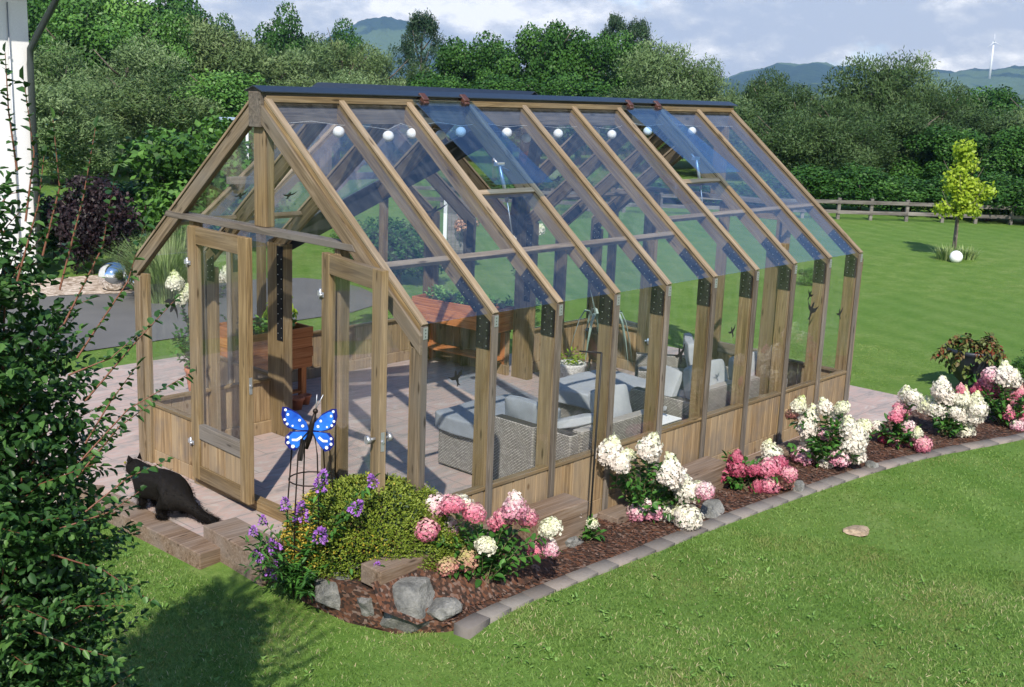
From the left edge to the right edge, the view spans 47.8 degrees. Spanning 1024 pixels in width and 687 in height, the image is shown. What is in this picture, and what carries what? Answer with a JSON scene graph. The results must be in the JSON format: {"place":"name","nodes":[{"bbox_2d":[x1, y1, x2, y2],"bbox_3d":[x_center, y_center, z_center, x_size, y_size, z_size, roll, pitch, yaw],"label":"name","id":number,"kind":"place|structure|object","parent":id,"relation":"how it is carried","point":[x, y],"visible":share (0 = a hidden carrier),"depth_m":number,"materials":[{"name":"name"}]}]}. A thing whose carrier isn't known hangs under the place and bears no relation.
{"place":"outdoors","nodes":[
{"label":"outdoors","id":0,"kind":"place"},
{"bbox_2d":[0,0,58,277],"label":"white house","id":1,"kind":"structure","parent":0,"point":[19,49],"depth_m":19.75,"materials":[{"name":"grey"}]},
{"bbox_2d":[0,278,372,354],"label":"driveway","id":2,"kind":"structure","parent":0,"point":[119,325],"depth_m":17.85,"materials":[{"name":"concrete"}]},
{"bbox_2d":[319,16,475,78],"bbox_3d":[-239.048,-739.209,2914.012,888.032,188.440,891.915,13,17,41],"label":"hill","id":3,"kind":"structure","parent":0,"point":[384,32],"depth_m":2913.74,"materials":[{"name":"blue"}]},
{"bbox_2d":[16,346,918,538],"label":"patio","id":4,"kind":"structure","parent":0,"point":[272,453],"depth_m":12.27,"materials":[{"name":"beige stone"}]},
{"bbox_2d":[123,453,222,524],"bbox_3d":[-2.829,1.235,9.565,1.107,0.475,0.372,11,15,34],"label":"black cat","id":5,"kind":"object","parent":4,"relation":"on","point":[164,491],"visible":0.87,"depth_m":9.48},
{"bbox_2d":[184,366,190,390],"bbox_3d":[-3.526,0.455,12.992,0.300,0.390,0.300,13,17,41],"label":"plant pot","id":6,"kind":"object","parent":4,"relation":"on","point":[186,369],"visible":0.18,"depth_m":12.90,"materials":[{"name":"ceramic"}]},
{"bbox_2d":[165,265,226,367],"bbox_3d":[-3.483,-0.290,12.793,0.668,1.219,0.656,13,17,41],"label":"hydrangea shrub","id":7,"kind":"object","parent":6,"relation":"in","point":[172,283],"visible":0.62,"depth_m":12.71,"materials":[{"name":"white plant"}]},
{"bbox_2d":[220,296,312,394],"bbox_3d":[-2.795,0.005,12.993,0.873,1.325,0.873,13,17,41],"label":"raised planter","id":8,"kind":"object","parent":4,"relation":"on","point":[302,348],"visible":0.21,"depth_m":12.88,"materials":[{"name":"orange wood"}]},
{"bbox_2d":[412,284,513,363],"bbox_3d":[-0.651,-0.193,14.956,1.393,1.034,0.561,11,15,35],"label":"raised planter","id":9,"kind":"object","parent":4,"relation":"on","point":[444,306],"visible":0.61,"depth_m":14.83,"materials":[{"name":"orange wood"}]},
{"bbox_2d":[133,82,863,559],"bbox_3d":[0.376,-1.032,13.091,5.473,3.558,9.581,13,17,41],"label":"greenhouse","id":10,"kind":"object","parent":4,"relation":"on","point":[215,420],"visible":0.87,"depth_m":10.80,"materials":[{"name":"brown wood"}]},
{"bbox_2d":[184,225,253,504],"bbox_3d":[-2.483,0.170,9.746,0.090,2.240,0.992,-10,17,-43],"label":"door","id":11,"kind":"structure","parent":10,"relation":"in","point":[223,461],"depth_m":9.76,"materials":[{"name":"brown wood"}]},
{"bbox_2d":[317,252,392,559],"bbox_3d":[-1.182,0.502,8.486,0.200,2.240,1.002,-6,15,-34],"label":"door","id":12,"kind":"structure","parent":10,"relation":"in","point":[333,265],"depth_m":8.18,"materials":[{"name":"brown wood"}]},
{"bbox_2d":[606,188,660,352],"bbox_3d":[1.565,-0.895,15.302,0.090,2.240,0.992,-7,15,-35],"label":"door","id":13,"kind":"structure","parent":10,"relation":"in","point":[611,250],"depth_m":15.17,"materials":[{"name":"brown wood"}]},
{"bbox_2d":[712,201,781,365],"bbox_3d":[2.850,-0.556,14.004,0.992,2.240,0.090,13,17,41],"label":"door","id":14,"kind":"structure","parent":10,"relation":"in","point":[720,350],"depth_m":14.23,"materials":[{"name":"brown wood"}]},
{"bbox_2d":[435,394,643,479],"bbox_3d":[0.273,0.898,11.060,1.680,0.660,1.349,13,17,41],"label":"corner sofa","id":15,"kind":"object","parent":4,"relation":"on","point":[514,445],"visible":0.47,"depth_m":10.62,"materials":[{"name":"grey wicker"}]},
{"bbox_2d":[505,395,537,423],"bbox_3d":[0.131,0.703,10.666,0.460,0.416,0.146,13,28,39],"label":"cushion","id":16,"kind":"object","parent":15,"relation":"on","point":[522,408],"visible":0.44,"depth_m":10.58,"materials":[{"name":"grey fabric"}]},
{"bbox_2d":[588,384,631,417],"bbox_3d":[0.936,0.621,10.906,0.499,0.440,0.157,-9,-1,-43],"label":"cushion","id":17,"kind":"object","parent":15,"relation":"on","point":[622,405],"visible":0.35,"depth_m":10.90,"materials":[{"name":"grey fabric"}]},
{"bbox_2d":[568,290,632,370],"bbox_3d":[1.116,-0.058,14.299,0.800,1.196,0.804,13,17,41],"label":"parasol","id":18,"kind":"object","parent":4,"relation":"on","point":[591,334],"visible":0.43,"depth_m":14.21,"materials":[{"name":"grey"}]},
{"bbox_2d":[635,333,693,378],"bbox_3d":[1.829,0.351,13.258,0.800,0.901,0.960,3,12,4],"label":"armchair","id":19,"kind":"object","parent":4,"relation":"on","point":[673,361],"visible":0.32,"depth_m":13.56,"materials":[{"name":"grey fabric"}]},
{"bbox_2d":[630,359,731,420],"bbox_3d":[1.847,0.594,12.163,0.800,0.901,0.960,13,17,41],"label":"armchair","id":20,"kind":"object","parent":4,"relation":"on","point":[720,386],"visible":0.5,"depth_m":11.88,"materials":[{"name":"grey fabric"}]},
{"bbox_2d":[2,85,1023,686],"bbox_3d":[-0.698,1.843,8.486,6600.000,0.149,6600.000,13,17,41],"label":"lawn","id":21,"kind":"structure","parent":0,"point":[918,295],"depth_m":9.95,"materials":[{"name":"green plant"}]},
{"bbox_2d":[34,36,110,145],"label":"willow tree","id":22,"kind":"object","parent":21,"relation":"on","point":[45,60],"visible":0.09,"depth_m":46.42,"materials":[{"name":"green plant"}]},
{"bbox_2d":[35,74,129,184],"bbox_3d":[-14.553,-6.760,36.634,5.377,3.626,5.321,-6,15,-33],"label":"willow tree","id":23,"kind":"object","parent":21,"relation":"on","point":[74,130],"visible":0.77,"depth_m":36.11,"materials":[{"name":"green plant"}]},
{"bbox_2d":[34,0,136,83],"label":"leafy tree","id":24,"kind":"object","parent":21,"relation":"on","point":[80,28],"visible":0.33,"depth_m":51.59,"materials":[{"name":"green plant"}]},
{"bbox_2d":[41,171,148,274],"bbox_3d":[-7.488,-2.131,20.735,1.845,1.965,1.648,-3,13,-22],"label":"copper shrub","id":25,"kind":"object","parent":21,"relation":"on","point":[91,225],"visible":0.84,"depth_m":20.40,"materials":[{"name":"purple plant"}]},
{"bbox_2d":[0,42,195,686],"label":"garden bush","id":26,"kind":"object","parent":21,"relation":"on","point":[39,527],"visible":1,"depth_m":4.29,"materials":[{"name":"green plant"}]},
{"bbox_2d":[42,0,157,71],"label":"leafy tree","id":27,"kind":"object","parent":21,"relation":"on","point":[112,10],"visible":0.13,"depth_m":65.37,"materials":[{"name":"green plant"}]},
{"bbox_2d":[53,81,177,174],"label":"willow tree","id":28,"kind":"object","parent":21,"relation":"on","point":[134,133],"visible":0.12,"depth_m":40.15,"materials":[{"name":"green plant"}]},
{"bbox_2d":[14,275,224,299],"bbox_3d":[-7.050,-1.042,19.985,2.180,0.001,4.400,13,17,41],"label":"gravel bed","id":29,"kind":"object","parent":21,"relation":"on","point":[71,285],"visible":0.14,"depth_m":19.46,"materials":[{"name":"beige gravel"}]},
{"bbox_2d":[98,261,128,290],"bbox_3d":[-6.682,-1.129,19.388,0.510,0.510,0.510,13,17,41],"label":"steel ball","id":30,"kind":"object","parent":29,"relation":"on","point":[106,280],"visible":0.77,"depth_m":19.20,"materials":[{"name":"silver metal"}]},
{"bbox_2d":[96,227,224,303],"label":"ornamental grass","id":31,"kind":"object","parent":29,"relation":"on","point":[167,260],"depth_m":18.33,"materials":[{"name":"green plant"}]},
{"bbox_2d":[39,31,201,111],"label":"willow tree","id":32,"kind":"object","parent":21,"relation":"on","point":[125,60],"visible":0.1,"depth_m":45.89,"materials":[{"name":"green plant"}]},
{"bbox_2d":[75,65,226,175],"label":"willow tree","id":33,"kind":"object","parent":21,"relation":"on","point":[149,102],"visible":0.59,"depth_m":40.11,"materials":[{"name":"green plant"}]},
{"bbox_2d":[95,493,219,569],"bbox_3d":[-2.938,1.528,9.476,1.650,0.150,0.220,13,16,40],"label":"timber sleeper","id":34,"kind":"object","parent":21,"relation":"on","point":[193,549],"visible":0.64,"depth_m":9.22,"materials":[{"name":"brown wood"}]},
{"bbox_2d":[124,9,199,85],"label":"leafy tree","id":35,"kind":"object","parent":21,"relation":"on","point":[162,24],"visible":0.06,"depth_m":51.47,"materials":[{"name":"green plant"}]},
{"bbox_2d":[113,108,253,240],"bbox_3d":[-6.580,-3.350,23.967,3.597,3.075,3.765,-8,16,-40],"label":"garden shrub","id":36,"kind":"object","parent":21,"relation":"on","point":[167,163],"visible":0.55,"depth_m":23.07,"materials":[{"name":"green plant"}]},
{"bbox_2d":[167,68,265,156],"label":"leafy tree","id":37,"kind":"object","parent":21,"relation":"on","point":[228,92],"visible":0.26,"depth_m":44.10,"materials":[{"name":"green plant"}]},
{"bbox_2d":[173,13,261,142],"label":"willow tree","id":38,"kind":"object","parent":21,"relation":"on","point":[203,28],"visible":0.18,"depth_m":55.93,"materials":[{"name":"green plant"}]},
{"bbox_2d":[203,517,280,586],"bbox_3d":[-2.046,1.614,8.974,0.300,0.240,0.850,-10,17,-43],"label":"timber sleeper","id":39,"kind":"object","parent":21,"relation":"on","point":[223,535],"visible":0.54,"depth_m":8.92,"materials":[{"name":"brown wood"}]},
{"bbox_2d":[193,29,313,85],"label":"willow tree","id":40,"kind":"object","parent":21,"relation":"on","point":[246,62],"visible":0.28,"depth_m":55.63,"materials":[{"name":"green plant"}]},
{"bbox_2d":[252,1,313,66],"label":"oak tree","id":41,"kind":"object","parent":21,"relation":"on","point":[279,37],"visible":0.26,"depth_m":93.46,"materials":[{"name":"green plant"}]},
{"bbox_2d":[260,37,340,143],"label":"willow tree","id":42,"kind":"object","parent":21,"relation":"on","point":[313,59],"visible":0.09,"depth_m":58.88,"materials":[{"name":"green plant"}]},
{"bbox_2d":[314,15,364,70],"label":"oak tree","id":43,"kind":"object","parent":21,"relation":"on","point":[336,34],"visible":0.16,"depth_m":100.64,"materials":[{"name":"green plant"}]},
{"bbox_2d":[302,546,386,628],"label":"raised soil","id":44,"kind":"structure","parent":21,"relation":"on","point":[351,591],"depth_m":8.02,"materials":[{"name":"brown soil"}]},
{"bbox_2d":[314,563,360,609],"bbox_3d":[-1.201,1.727,8.267,0.469,0.296,0.386,2,12,0],"label":"stone","id":45,"kind":"object","parent":44,"relation":"on","point":[326,593],"visible":0.4,"depth_m":8.10,"materials":[{"name":"grey stone"}]},
{"bbox_2d":[275,471,466,580],"bbox_3d":[-1.002,1.267,8.375,1.427,0.702,0.802,4,13,9],"label":"boxwood ball","id":46,"kind":"object","parent":44,"relation":"on","point":[342,490],"visible":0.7,"depth_m":8.14,"materials":[{"name":"green plant"}]},
{"bbox_2d":[361,519,511,586],"bbox_3d":[-0.524,1.515,8.402,0.210,0.140,1.320,13,17,41],"label":"timber sleeper","id":47,"kind":"object","parent":44,"relation":"on","point":[392,569],"visible":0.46,"depth_m":7.99,"materials":[{"name":"brown wood"}]},
{"bbox_2d":[300,31,389,148],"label":"willow tree","id":48,"kind":"object","parent":21,"relation":"on","point":[343,60],"visible":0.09,"depth_m":61.07,"materials":[{"name":"green plant"}]},
{"bbox_2d":[311,65,389,164],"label":"willow tree","id":49,"kind":"object","parent":21,"relation":"on","point":[346,143],"visible":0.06,"depth_m":50.31,"materials":[{"name":"green plant"}]},
{"bbox_2d":[351,39,408,85],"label":"willow tree","id":50,"kind":"object","parent":21,"relation":"on","point":[386,71],"visible":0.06,"depth_m":63.55,"materials":[{"name":"green plant"}]},
{"bbox_2d":[350,216,447,283],"bbox_3d":[-2.108,-1.706,21.064,1.884,1.394,1.750,-3,14,-23],"label":"garden shrub","id":51,"kind":"object","parent":21,"relation":"on","point":[400,247],"visible":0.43,"depth_m":20.62,"materials":[{"name":"green plant"}]},
{"bbox_2d":[388,8,445,83],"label":"leafy tree","id":52,"kind":"object","parent":21,"relation":"on","point":[425,23],"visible":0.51,"depth_m":74.55,"materials":[{"name":"green plant"}]},
{"bbox_2d":[406,70,474,140],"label":"alder tree","id":53,"kind":"object","parent":21,"relation":"on","point":[435,81],"visible":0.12,"depth_m":53.81,"materials":[{"name":"green plant"}]},
{"bbox_2d":[443,200,469,253],"bbox_3d":[-1.056,-2.156,22.934,0.620,1.448,0.070,2,12,0],"label":"plank screen","id":54,"kind":"object","parent":21,"relation":"on","point":[454,241],"visible":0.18,"depth_m":22.90,"materials":[{"name":"white wood"}]},
{"bbox_2d":[427,35,496,87],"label":"alder tree","id":55,"kind":"object","parent":21,"relation":"on","point":[455,59],"visible":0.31,"depth_m":63.33,"materials":[{"name":"green plant"}]},
{"bbox_2d":[471,30,528,85],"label":"alder tree","id":56,"kind":"object","parent":21,"relation":"on","point":[497,47],"visible":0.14,"depth_m":64.78,"materials":[{"name":"green plant"}]},
{"bbox_2d":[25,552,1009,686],"bbox_3d":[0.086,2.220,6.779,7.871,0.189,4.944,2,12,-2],"label":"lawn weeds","id":57,"kind":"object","parent":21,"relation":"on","point":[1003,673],"visible":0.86,"depth_m":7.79,"materials":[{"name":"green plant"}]},
{"bbox_2d":[470,73,573,157],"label":"alder tree","id":58,"kind":"object","parent":21,"relation":"on","point":[515,137],"visible":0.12,"depth_m":55.36,"materials":[{"name":"green plant"}]},
{"bbox_2d":[496,18,589,95],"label":"alder tree","id":59,"kind":"object","parent":21,"relation":"on","point":[543,58],"visible":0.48,"depth_m":63.07,"materials":[{"name":"green plant"}]},
{"bbox_2d":[546,72,631,164],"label":"alder tree","id":60,"kind":"object","parent":21,"relation":"on","point":[582,89],"visible":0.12,"depth_m":55.40,"materials":[{"name":"green plant"}]},
{"bbox_2d":[551,26,634,154],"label":"alder tree","id":61,"kind":"object","parent":21,"relation":"on","point":[594,66],"visible":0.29,"depth_m":63.82,"materials":[{"name":"green plant"}]},
{"bbox_2d":[594,80,698,171],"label":"willow tree","id":62,"kind":"object","parent":21,"relation":"on","point":[628,147],"visible":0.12,"depth_m":52.63,"materials":[{"name":"green plant"}]},
{"bbox_2d":[613,30,723,158],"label":"willow tree","id":63,"kind":"object","parent":21,"relation":"on","point":[656,66],"visible":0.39,"depth_m":55.36,"materials":[{"name":"green plant"}]},
{"bbox_2d":[682,52,753,163],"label":"willow tree","id":64,"kind":"object","parent":21,"relation":"on","point":[723,97],"visible":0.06,"depth_m":56.71,"materials":[{"name":"green plant"}]},
{"bbox_2d":[414,186,1023,224],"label":"rail fence","id":65,"kind":"object","parent":21,"relation":"on","point":[870,213],"visible":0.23,"depth_m":35.92,"materials":[{"name":"brown wood"}]},
{"bbox_2d":[667,99,775,173],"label":"willow tree","id":66,"kind":"object","parent":21,"relation":"on","point":[705,147],"visible":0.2,"depth_m":50.47,"materials":[{"name":"green plant"}]},
{"bbox_2d":[453,432,1023,639],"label":"kerb","id":67,"kind":"structure","parent":21,"relation":"on","point":[469,626],"depth_m":9.52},
{"bbox_2d":[742,66,799,168],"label":"willow tree","id":68,"kind":"object","parent":21,"relation":"on","point":[759,89],"visible":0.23,"depth_m":58.76,"materials":[{"name":"green plant"}]},
{"bbox_2d":[732,106,831,174],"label":"willow tree","id":69,"kind":"object","parent":21,"relation":"on","point":[789,152],"visible":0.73,"depth_m":43.34,"materials":[{"name":"green plant"}]},
{"bbox_2d":[760,82,834,162],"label":"willow tree","id":70,"kind":"object","parent":21,"relation":"on","point":[801,99],"visible":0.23,"depth_m":54.69,"materials":[{"name":"green plant"}]},
{"bbox_2d":[783,162,868,204],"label":"garden shrub","id":71,"kind":"object","parent":21,"relation":"on","point":[816,182],"visible":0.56,"depth_m":38.52,"materials":[{"name":"green plant"}]},
{"bbox_2d":[794,92,881,138],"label":"willow tree","id":72,"kind":"object","parent":21,"relation":"on","point":[851,111],"visible":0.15,"depth_m":48.92,"materials":[{"name":"green plant"}]},
{"bbox_2d":[800,110,907,174],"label":"willow tree","id":73,"kind":"object","parent":21,"relation":"on","point":[844,147],"visible":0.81,"depth_m":42.71,"materials":[{"name":"green plant"}]},
{"bbox_2d":[827,161,907,210],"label":"garden shrub","id":74,"kind":"object","parent":21,"relation":"on","point":[863,178],"visible":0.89,"depth_m":37.96,"materials":[{"name":"green plant"}]},
{"bbox_2d":[806,47,936,131],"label":"willow tree","id":75,"kind":"object","parent":21,"relation":"on","point":[881,92],"visible":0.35,"depth_m":51.33,"materials":[{"name":"green plant"}]},
{"bbox_2d":[866,174,945,212],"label":"garden shrub","id":76,"kind":"object","parent":21,"relation":"on","point":[912,193],"visible":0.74,"depth_m":37.70,"materials":[{"name":"green plant"}]},
{"bbox_2d":[853,101,962,185],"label":"willow tree","id":77,"kind":"object","parent":21,"relation":"on","point":[903,119],"visible":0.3,"depth_m":43.83,"materials":[{"name":"green plant"}]},
{"bbox_2d":[863,49,957,114],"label":"willow tree","id":78,"kind":"object","parent":21,"relation":"on","point":[925,78],"visible":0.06,"depth_m":51.85,"materials":[{"name":"green plant"}]},
{"bbox_2d":[885,123,990,187],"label":"alder tree","id":79,"kind":"object","parent":21,"relation":"on","point":[938,146],"visible":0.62,"depth_m":42.86,"materials":[{"name":"green plant"}]},
{"bbox_2d":[900,74,992,129],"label":"willow tree","id":80,"kind":"object","parent":21,"relation":"on","point":[930,101],"visible":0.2,"depth_m":49.10,"materials":[{"name":"green plant"}]},
{"bbox_2d":[931,137,998,247],"bbox_3d":[10.785,-3.438,27.477,1.002,2.926,1.471,37,37,69],"label":"young tree","id":81,"kind":"object","parent":21,"relation":"on","point":[957,181],"visible":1,"depth_m":27.30,"materials":[{"name":"yellow plant"}]},
{"bbox_2d":[948,106,1023,176],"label":"willow tree","id":82,"kind":"object","parent":21,"relation":"on","point":[994,122],"visible":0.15,"depth_m":44.78,"materials":[{"name":"green plant"}]},
{"bbox_2d":[952,84,1023,133],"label":"oak tree","id":83,"kind":"object","parent":21,"relation":"on","point":[999,98],"visible":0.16,"depth_m":64.45,"materials":[{"name":"green plant"}]},
{"bbox_2d":[971,125,1023,182],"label":"alder tree","id":84,"kind":"object","parent":21,"relation":"on","point":[1007,155],"visible":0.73,"depth_m":41.67,"materials":[{"name":"green plant"}]},
{"bbox_2d":[974,171,1022,220],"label":"garden shrub","id":85,"kind":"object","parent":21,"relation":"on","point":[1000,201],"visible":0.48,"depth_m":36.76,"materials":[{"name":"green plant"}]},
{"bbox_2d":[990,177,1023,223],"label":"garden shrub","id":86,"kind":"object","parent":21,"relation":"on","point":[1019,199],"visible":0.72,"depth_m":36.20,"materials":[{"name":"green plant"}]},
{"bbox_2d":[127,0,1023,77],"label":"sky","id":87,"kind":"structure","parent":0,"point":[746,35],"materials":[{"name":"white"}]},
{"bbox_2d":[558,370,645,417],"bbox_3d":[0.949,0.656,12.531,0.839,0.510,1.099,13,17,41],"label":"cushion","id":88,"kind":"object","parent":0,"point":[574,389],"visible":0.38,"depth_m":12.25,"materials":[{"name":"grey fabric"}]},
{"bbox_2d":[298,380,1023,633],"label":"flower bed soil","id":89,"kind":"structure","parent":0,"point":[435,625],"depth_m":9.83,"materials":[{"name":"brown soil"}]},
{"bbox_2d":[285,431,335,597],"bbox_3d":[-1.442,1.196,8.280,0.366,1.204,0.373,13,17,41],"label":"plant obelisk","id":90,"kind":"object","parent":89,"relation":"on","point":[303,485],"visible":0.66,"depth_m":8.19,"materials":[{"name":"grey metal"}]},
{"bbox_2d":[281,395,337,460],"bbox_3d":[-1.418,0.594,8.121,0.394,0.481,0.093,2,12,0],"label":"garden butterfly","id":91,"kind":"object","parent":90,"relation":"attached to","point":[295,420],"visible":1,"depth_m":8.11,"materials":[{"name":"blue metal"}]},
{"bbox_2d":[238,468,384,602],"bbox_3d":[-1.403,1.312,8.131,1.140,1.106,0.867,13,17,41],"label":"butterfly bush","id":92,"kind":"object","parent":89,"relation":"on","point":[281,568],"visible":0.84,"depth_m":8.10,"materials":[{"name":"green plant"}]},
{"bbox_2d":[380,576,434,632],"bbox_3d":[-0.732,1.815,8.013,0.520,0.388,0.389,-4,7,-7],"label":"stone","id":93,"kind":"object","parent":89,"relation":"on","point":[413,596],"visible":0.64,"depth_m":7.88,"materials":[{"name":"grey stone"}]},
{"bbox_2d":[426,597,461,620],"bbox_3d":[-0.472,1.832,7.988,0.238,0.158,0.276,13,16,40],"label":"stone","id":94,"kind":"object","parent":89,"relation":"on","point":[442,608],"visible":0.96,"depth_m":7.91,"materials":[{"name":"grey stone"}]},
{"bbox_2d":[371,534,556,624],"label":"bed slope","id":95,"kind":"structure","parent":89,"relation":"on","point":[463,590],"depth_m":8.21,"materials":[{"name":"brown soil"}]},
{"bbox_2d":[409,489,562,587],"bbox_3d":[-0.231,1.364,8.361,1.150,0.763,0.564,0,13,-12],"label":"hydrangea shrub","id":96,"kind":"object","parent":95,"relation":"on","point":[481,555],"visible":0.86,"depth_m":8.25,"materials":[{"name":"pink plant"}]},
{"bbox_2d":[514,493,587,551],"bbox_3d":[0.310,1.473,9.257,0.260,0.380,0.600,14,17,42],"label":"timber sleeper","id":97,"kind":"object","parent":89,"relation":"on","point":[569,510],"visible":0.51,"depth_m":9.21,"materials":[{"name":"brown wood"}]},
{"bbox_2d":[595,431,715,530],"bbox_3d":[1.230,1.145,9.821,0.948,0.846,0.776,13,17,41],"label":"hydrangea shrub","id":98,"kind":"object","parent":89,"relation":"on","point":[666,475],"visible":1,"depth_m":9.75,"materials":[{"name":"white plant"}]},
{"bbox_2d":[655,456,729,505],"bbox_3d":[1.672,1.280,10.656,0.290,0.260,0.860,13,16,40],"label":"timber sleeper","id":99,"kind":"object","parent":89,"relation":"on","point":[708,468],"visible":0.31,"depth_m":10.69,"materials":[{"name":"brown wood"}]},
{"bbox_2d":[721,449,797,493],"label":"hydrangea shrub","id":100,"kind":"object","parent":89,"relation":"on","point":[762,478],"visible":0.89,"depth_m":10.70,"materials":[{"name":"pink plant"}]},
{"bbox_2d":[784,395,873,468],"bbox_3d":[3.128,0.896,11.537,0.751,0.805,0.786,-3,14,-23],"label":"hydrangea shrub","id":101,"kind":"object","parent":89,"relation":"on","point":[833,451],"visible":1,"depth_m":11.41,"materials":[{"name":"white plant"}]},
{"bbox_2d":[870,385,932,453],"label":"hydrangea shrub","id":102,"kind":"object","parent":89,"relation":"on","point":[911,435],"visible":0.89,"depth_m":12.19,"materials":[{"name":"pink plant"}]},
{"bbox_2d":[916,373,990,437],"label":"hydrangea shrub","id":103,"kind":"object","parent":89,"relation":"on","point":[956,415],"visible":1,"depth_m":12.62,"materials":[{"name":"white plant"}]},
{"bbox_2d":[930,331,1010,389],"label":"shrub","id":104,"kind":"object","parent":89,"relation":"on","point":[969,360],"visible":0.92,"depth_m":14.63,"materials":[{"name":"green plant"}]},
{"bbox_2d":[969,359,1023,431],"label":"hydrangea shrub","id":105,"kind":"object","parent":89,"relation":"on","point":[1008,408],"visible":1,"depth_m":13.18,"materials":[{"name":"plant"}]},
{"bbox_2d":[710,62,1023,94],"bbox_3d":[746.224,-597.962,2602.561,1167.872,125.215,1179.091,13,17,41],"label":"hill","id":106,"kind":"structure","parent":0,"point":[1010,76],"depth_m":2568.55,"materials":[{"name":"green plant"}]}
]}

